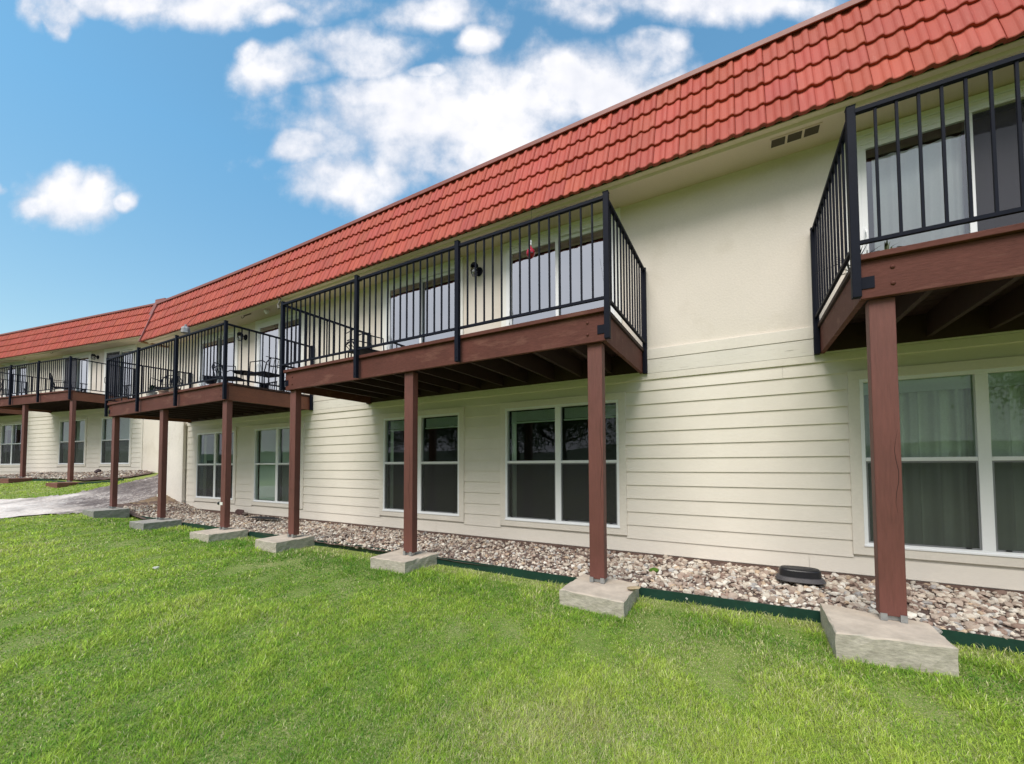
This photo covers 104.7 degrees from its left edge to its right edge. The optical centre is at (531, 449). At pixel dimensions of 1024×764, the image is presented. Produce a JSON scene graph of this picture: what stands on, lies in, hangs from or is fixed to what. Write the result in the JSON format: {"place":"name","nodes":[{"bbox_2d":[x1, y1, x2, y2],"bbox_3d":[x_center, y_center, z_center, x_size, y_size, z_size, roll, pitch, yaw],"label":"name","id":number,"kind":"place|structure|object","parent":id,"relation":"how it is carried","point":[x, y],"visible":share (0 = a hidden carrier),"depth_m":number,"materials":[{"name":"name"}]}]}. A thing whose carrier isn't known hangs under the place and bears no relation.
{"place":"outdoors","nodes":[
{"label":"outdoors","id":0,"kind":"place"},
{"bbox_2d":[0,496,78,517],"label":"path","id":1,"kind":"structure","parent":0,"point":[19,507],"depth_m":9.03,"materials":[{"name":"grey concrete"}]},
{"bbox_2d":[146,385,157,395],"bbox_3d":[-8.104,-1.232,8.417,0.241,0.347,0.192,0,-2,0],"label":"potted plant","id":2,"kind":"object","parent":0,"point":[150,393],"visible":0.52,"depth_m":8.38,"materials":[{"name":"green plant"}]},
{"bbox_2d":[204,376,217,383],"bbox_3d":[-7.187,-1.338,8.845,0.292,0.582,0.293,-1,-2,28],"label":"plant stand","id":3,"kind":"object","parent":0,"point":[210,382],"visible":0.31,"depth_m":8.79,"materials":[{"name":"black metal"}]},
{"bbox_2d":[0,0,849,333],"label":"sky","id":4,"kind":"structure","parent":0,"point":[151,150],"materials":[{"name":"blue"}]},
{"bbox_2d":[0,473,1023,763],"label":"lawn","id":5,"kind":"structure","parent":0,"point":[658,625],"depth_m":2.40,"materials":[{"name":"plant"}]},
{"bbox_2d":[0,478,36,483],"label":"concrete footing","id":6,"kind":"object","parent":5,"relation":"on","point":[8,480],"visible":0.81,"depth_m":12.59,"materials":[{"name":"concrete"}]},
{"bbox_2d":[0,477,123,483],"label":"garden edging","id":7,"kind":"object","parent":5,"relation":"on","point":[78,483],"visible":0.45,"depth_m":12.15,"materials":[{"name":"plastic"}]},
{"bbox_2d":[46,482,79,487],"bbox_3d":[-14.167,1.087,11.993,0.609,0.166,0.608,-1,-2,18],"label":"concrete footing","id":8,"kind":"object","parent":5,"relation":"on","point":[59,484],"visible":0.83,"depth_m":11.76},
{"bbox_2d":[0,470,152,479],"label":"stone bed","id":9,"kind":"object","parent":5,"relation":"on","point":[95,477],"visible":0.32,"depth_m":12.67,"materials":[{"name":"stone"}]},
{"bbox_2d":[0,298,167,474],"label":"apartment building","id":10,"kind":"structure","parent":5,"relation":"on","point":[103,336],"depth_m":14.32,"materials":[{"name":"beige paint"}]},
{"bbox_2d":[0,421,21,466],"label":"window","id":11,"kind":"structure","parent":10,"relation":"in","point":[10,432],"depth_m":15.96,"materials":[{"name":"glass"}]},
{"bbox_2d":[0,379,27,415],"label":"balcony","id":12,"kind":"structure","parent":10,"relation":"attached to","point":[6,412],"depth_m":15.35,"materials":[{"name":"metal"}]},
{"bbox_2d":[3,361,29,396],"bbox_3d":[-20.785,-2.549,15.921,1.775,1.887,0.380,-1,-2,15],"label":"sliding door","id":13,"kind":"structure","parent":10,"relation":"in","point":[28,361],"depth_m":15.90,"materials":[{"name":"clear glass"}]},
{"bbox_2d":[0,356,135,481],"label":"balcony","id":14,"kind":"structure","parent":10,"relation":"attached to","point":[71,401],"depth_m":12.76,"materials":[{"name":"metal"}]},
{"bbox_2d":[50,373,71,391],"bbox_3d":[-16.547,-2.194,13.855,0.518,0.910,0.439,1,-3,-41],"label":"patio chair","id":15,"kind":"object","parent":14,"relation":"on","point":[55,382],"visible":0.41,"depth_m":13.73,"materials":[{"name":"black metal"}]},
{"bbox_2d":[57,417,87,466],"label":"window","id":16,"kind":"structure","parent":10,"relation":"in","point":[81,422],"depth_m":14.65,"materials":[{"name":"glass"}]},
{"bbox_2d":[61,351,91,391],"bbox_3d":[-16.890,-2.616,14.644,1.771,1.887,0.379,-1,-2,13],"label":"sliding door","id":17,"kind":"structure","parent":10,"relation":"in","point":[84,355],"depth_m":14.61,"materials":[{"name":"clear glass"}]},
{"bbox_2d":[91,354,98,359],"bbox_3d":[-15.725,-3.314,14.187,0.138,0.209,0.186,-1,-2,18],"label":"wall lantern","id":18,"kind":"object","parent":10,"relation":"attached to","point":[93,355],"depth_m":14.17,"materials":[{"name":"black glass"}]},
{"bbox_2d":[99,415,132,465],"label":"window","id":19,"kind":"structure","parent":10,"relation":"in","point":[125,434],"depth_m":13.86,"materials":[{"name":"glass"}]},
{"bbox_2d":[103,344,136,396],"bbox_3d":[-14.457,-2.658,13.849,1.771,1.887,0.379,-1,-2,13],"label":"sliding door","id":20,"kind":"structure","parent":10,"relation":"in","point":[110,352],"depth_m":13.85,"materials":[{"name":"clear glass"}]},
{"bbox_2d":[41,474,157,513],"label":"gravel ramp","id":21,"kind":"structure","parent":5,"relation":"on","point":[133,491],"depth_m":10.12,"materials":[{"name":"stone"}]},
{"bbox_2d":[82,507,129,517],"bbox_3d":[-9.430,1.434,8.740,0.631,0.228,0.570,-1,-2,27],"label":"concrete footing","id":22,"kind":"object","parent":5,"relation":"on","point":[118,512],"visible":0.82,"depth_m":8.62,"materials":[{"name":"grey concrete"}]},
{"bbox_2d":[129,518,181,530],"bbox_3d":[-7.314,1.484,7.673,0.644,0.206,0.568,-1,-2,27],"label":"concrete footing","id":23,"kind":"object","parent":5,"relation":"on","point":[149,524],"visible":0.8,"depth_m":7.52,"materials":[{"name":"grey concrete"}]},
{"bbox_2d":[190,527,247,542],"bbox_3d":[-5.223,1.460,6.590,0.622,0.210,0.568,-1,-2,28],"label":"concrete footing","id":24,"kind":"object","parent":5,"relation":"on","point":[217,534],"visible":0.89,"depth_m":6.43,"materials":[{"name":"grey concrete"}]},
{"bbox_2d":[255,534,314,552],"bbox_3d":[-3.627,1.407,5.795,0.542,0.229,0.593,-1,-2,26],"label":"concrete footing","id":25,"kind":"object","parent":5,"relation":"on","point":[277,544],"visible":0.81,"depth_m":5.64,"materials":[{"name":"grey concrete"}]},
{"bbox_2d":[370,549,437,573],"bbox_3d":[-1.524,1.375,4.711,0.599,0.229,0.519,-1,-2,27],"label":"concrete footing","id":26,"kind":"object","parent":5,"relation":"on","point":[398,560],"visible":0.75,"depth_m":4.56,"materials":[{"name":"grey concrete"}]},
{"bbox_2d":[117,500,1023,638],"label":"stone bed","id":27,"kind":"object","parent":5,"relation":"on","point":[927,612],"visible":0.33,"depth_m":4.63,"materials":[{"name":"beige gravel"},{"name":"stone"}]},
{"bbox_2d":[130,495,181,505],"bbox_3d":[-9.433,1.324,10.316,1.065,0.319,1.183,0,-2,-8],"label":"rock outcrop","id":28,"kind":"object","parent":27,"relation":"on","point":[168,498],"visible":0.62,"depth_m":10.22,"materials":[{"name":"beige stone"}]},
{"bbox_2d":[235,509,243,514],"bbox_3d":[-6.590,1.420,8.912,0.310,0.130,0.141,-1,-2,28],"label":"rock","id":29,"kind":"object","parent":27,"relation":"on","point":[239,511],"visible":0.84,"depth_m":8.85,"materials":[{"name":"stone"}]},
{"bbox_2d":[123,502,587,573],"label":"river stones","id":30,"kind":"object","parent":27,"relation":"on","point":[246,523],"visible":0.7,"depth_m":5.96,"materials":[{"name":"grey gravel"}]},
{"bbox_2d":[247,516,283,519],"bbox_3d":[-5.383,1.386,7.962,1.031,0.024,0.204,-1,-2,22],"label":"landscape fabric","id":31,"kind":"object","parent":30,"relation":"on","point":[261,517],"visible":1,"depth_m":7.96,"materials":[{"name":"grey fabric"}]},
{"bbox_2d":[649,567,658,572],"bbox_3d":[1.264,1.255,4.089,0.103,0.065,0.072,-1,-2,12],"label":"moss clump","id":32,"kind":"object","parent":27,"relation":"on","point":[656,570],"visible":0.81,"depth_m":4.06,"materials":[{"name":"green plant"}]},
{"bbox_2d":[551,549,1023,640],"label":"river stones","id":33,"kind":"object","parent":27,"relation":"on","point":[970,614],"visible":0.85,"depth_m":3.44,"materials":[{"name":"beige gravel"}]},
{"bbox_2d":[775,565,825,584],"bbox_3d":[2.497,1.160,3.679,0.398,0.116,0.238,-1,-2,25],"label":"valve box","id":34,"kind":"object","parent":33,"relation":"on","point":[799,574],"visible":1,"depth_m":3.61,"materials":[{"name":"black plastic"}]},
{"bbox_2d":[136,516,1023,654],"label":"garden edging","id":35,"kind":"object","parent":5,"relation":"on","point":[968,639],"visible":0.58,"depth_m":3.34,"materials":[{"name":"plastic"}]},
{"bbox_2d":[138,0,1023,594],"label":"apartment building","id":36,"kind":"structure","parent":5,"relation":"on","point":[738,422],"depth_m":4.52,"materials":[{"name":"beige paint"}]},
{"bbox_2d":[181,306,228,333],"bbox_3d":[-6.407,-2.572,7.756,0.150,0.762,0.776,-1,-2,28],"label":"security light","id":37,"kind":"object","parent":36,"relation":"hanging from","point":[185,329],"visible":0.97,"depth_m":7.44,"materials":[{"name":"grey metal"}]},
{"bbox_2d":[104,320,312,529],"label":"balcony","id":38,"kind":"structure","parent":36,"relation":"attached to","point":[225,401],"depth_m":7.69,"materials":[{"name":"metal"}]},
{"bbox_2d":[149,375,181,390],"bbox_3d":[-8.740,-1.424,9.432,0.439,0.810,0.518,0,-2,-18],"label":"patio chair","id":39,"kind":"object","parent":38,"relation":"on","point":[169,383],"visible":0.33,"depth_m":9.57,"materials":[{"name":"black metal"}]},
{"bbox_2d":[211,362,247,383],"bbox_3d":[-6.380,-1.446,8.338,0.518,0.750,0.439,0,-2,-8],"label":"patio chair","id":40,"kind":"object","parent":38,"relation":"on","point":[227,371],"visible":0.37,"depth_m":8.19,"materials":[{"name":"black metal"}]},
{"bbox_2d":[232,370,256,385],"bbox_3d":[-5.959,-1.336,8.216,0.460,0.527,0.458,1,-2,-32],"label":"patio table","id":41,"kind":"object","parent":38,"relation":"on","point":[244,372],"visible":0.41,"depth_m":8.14,"materials":[{"name":"black metal"}]},
{"bbox_2d":[248,356,285,390],"bbox_3d":[-5.329,-1.455,7.955,0.518,0.730,0.439,-1,-2,18],"label":"patio chair","id":42,"kind":"object","parent":38,"relation":"on","point":[265,374],"visible":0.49,"depth_m":7.83,"materials":[{"name":"black metal"}]},
{"bbox_2d":[194,427,236,503],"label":"window","id":43,"kind":"structure","parent":36,"relation":"in","point":[207,475],"depth_m":9.83,"materials":[{"name":"glass"}]},
{"bbox_2d":[197,327,238,386],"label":"sliding door","id":44,"kind":"structure","parent":36,"relation":"in","point":[230,331],"depth_m":9.78,"materials":[{"name":"glass"}]},
{"bbox_2d":[237,332,247,340],"bbox_3d":[-6.756,-2.611,9.181,0.138,0.209,0.186,-1,-2,28],"label":"wall lantern","id":45,"kind":"object","parent":36,"relation":"attached to","point":[245,336],"depth_m":9.15,"materials":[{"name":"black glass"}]},
{"bbox_2d":[251,421,304,508],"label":"window","id":46,"kind":"structure","parent":36,"relation":"in","point":[270,442],"depth_m":8.73,"materials":[{"name":"glass"}]},
{"bbox_2d":[254,307,304,393],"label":"sliding door","id":47,"kind":"structure","parent":36,"relation":"in","point":[270,325],"depth_m":8.71,"materials":[{"name":"white glass"}]},
{"bbox_2d":[379,406,464,521],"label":"window","id":48,"kind":"structure","parent":36,"relation":"in","point":[440,476],"depth_m":6.64,"materials":[{"name":"glass"}]},
{"bbox_2d":[382,257,463,350],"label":"sliding door","id":49,"kind":"structure","parent":36,"relation":"in","point":[445,265],"depth_m":6.71,"materials":[{"name":"glass"}]},
{"bbox_2d":[279,190,647,583],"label":"balcony","id":50,"kind":"structure","parent":36,"relation":"attached to","point":[602,342],"depth_m":4.64,"materials":[{"name":"metal"}]},
{"bbox_2d":[346,329,383,356],"bbox_3d":[-2.716,-1.524,6.394,0.440,0.727,0.518,-2,-3,42],"label":"patio chair","id":51,"kind":"object","parent":50,"relation":"on","point":[365,351],"visible":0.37,"depth_m":6.33,"materials":[{"name":"black metal"}]},
{"bbox_2d":[470,262,482,276],"bbox_3d":[-0.866,-2.754,6.074,0.137,0.209,0.186,-1,-2,28],"label":"wall lantern","id":52,"kind":"object","parent":36,"relation":"attached to","point":[479,270],"depth_m":6.07,"materials":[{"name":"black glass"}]},
{"bbox_2d":[526,177,542,258],"bbox_3d":[0.043,-2.580,4.354,0.096,1.096,0.349,-1,-2,28],"label":"hummingbird feeder","id":53,"kind":"object","parent":36,"relation":"hanging from","point":[532,253],"visible":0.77,"depth_m":4.21,"materials":[{"name":"red glass"}]},
{"bbox_2d":[501,207,621,326],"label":"sliding door","id":54,"kind":"structure","parent":36,"relation":"in","point":[597,219],"depth_m":6.24,"materials":[{"name":"grey glass"}]},
{"bbox_2d":[500,392,626,534],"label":"window","id":55,"kind":"structure","parent":36,"relation":"in","point":[544,450],"depth_m":5.55,"materials":[{"name":"glass"}]},
{"bbox_2d":[810,52,1023,623],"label":"balcony","id":56,"kind":"structure","parent":36,"relation":"attached to","point":[882,304],"depth_m":2.65,"materials":[{"name":"wood"}]},
{"bbox_2d":[817,245,880,277],"bbox_3d":[2.915,-1.561,3.579,0.498,0.539,0.421,-1,-2,12],"label":"potted plant","id":57,"kind":"object","parent":56,"relation":"on","point":[848,265],"visible":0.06,"depth_m":3.55,"materials":[{"name":"green plant"}]},
{"bbox_2d":[874,240,900,251],"bbox_3d":[2.803,-1.476,3.116,0.273,0.336,0.272,0,-2,0],"label":"potted plant","id":58,"kind":"object","parent":56,"relation":"on","point":[886,245],"visible":0.12,"depth_m":3.06,"materials":[{"name":"green plant"}]},
{"bbox_2d":[844,80,1023,272],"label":"sliding door","id":59,"kind":"structure","parent":36,"relation":"in","point":[1004,96],"depth_m":3.71,"materials":[{"name":"grey glass"}]},
{"bbox_2d":[847,355,1023,567],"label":"window","id":60,"kind":"structure","parent":36,"relation":"in","point":[962,422],"depth_m":3.59,"materials":[{"name":"grey glass"}]},
{"bbox_2d":[559,574,638,618],"bbox_3d":[0.608,1.319,3.470,0.612,0.230,0.555,-2,-2,32],"label":"concrete footing","id":61,"kind":"object","parent":5,"relation":"on","point":[613,596],"visible":0.77,"depth_m":3.32,"materials":[{"name":"grey concrete"}]},
{"bbox_2d":[627,586,640,589],"bbox_3d":[0.874,1.188,3.378,0.138,0.028,0.068,1,-2,-23],"label":"rock","id":62,"kind":"object","parent":61,"relation":"on","point":[633,587],"visible":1,"depth_m":3.36,"materials":[{"name":"beige stone"}]},
{"bbox_2d":[820,603,958,676],"bbox_3d":[2.265,1.264,2.557,0.576,0.268,0.588,-1,-2,28],"label":"concrete footing","id":63,"kind":"object","parent":5,"relation":"on","point":[867,636],"visible":0.85,"depth_m":2.39,"materials":[{"name":"grey concrete"}]}
]}

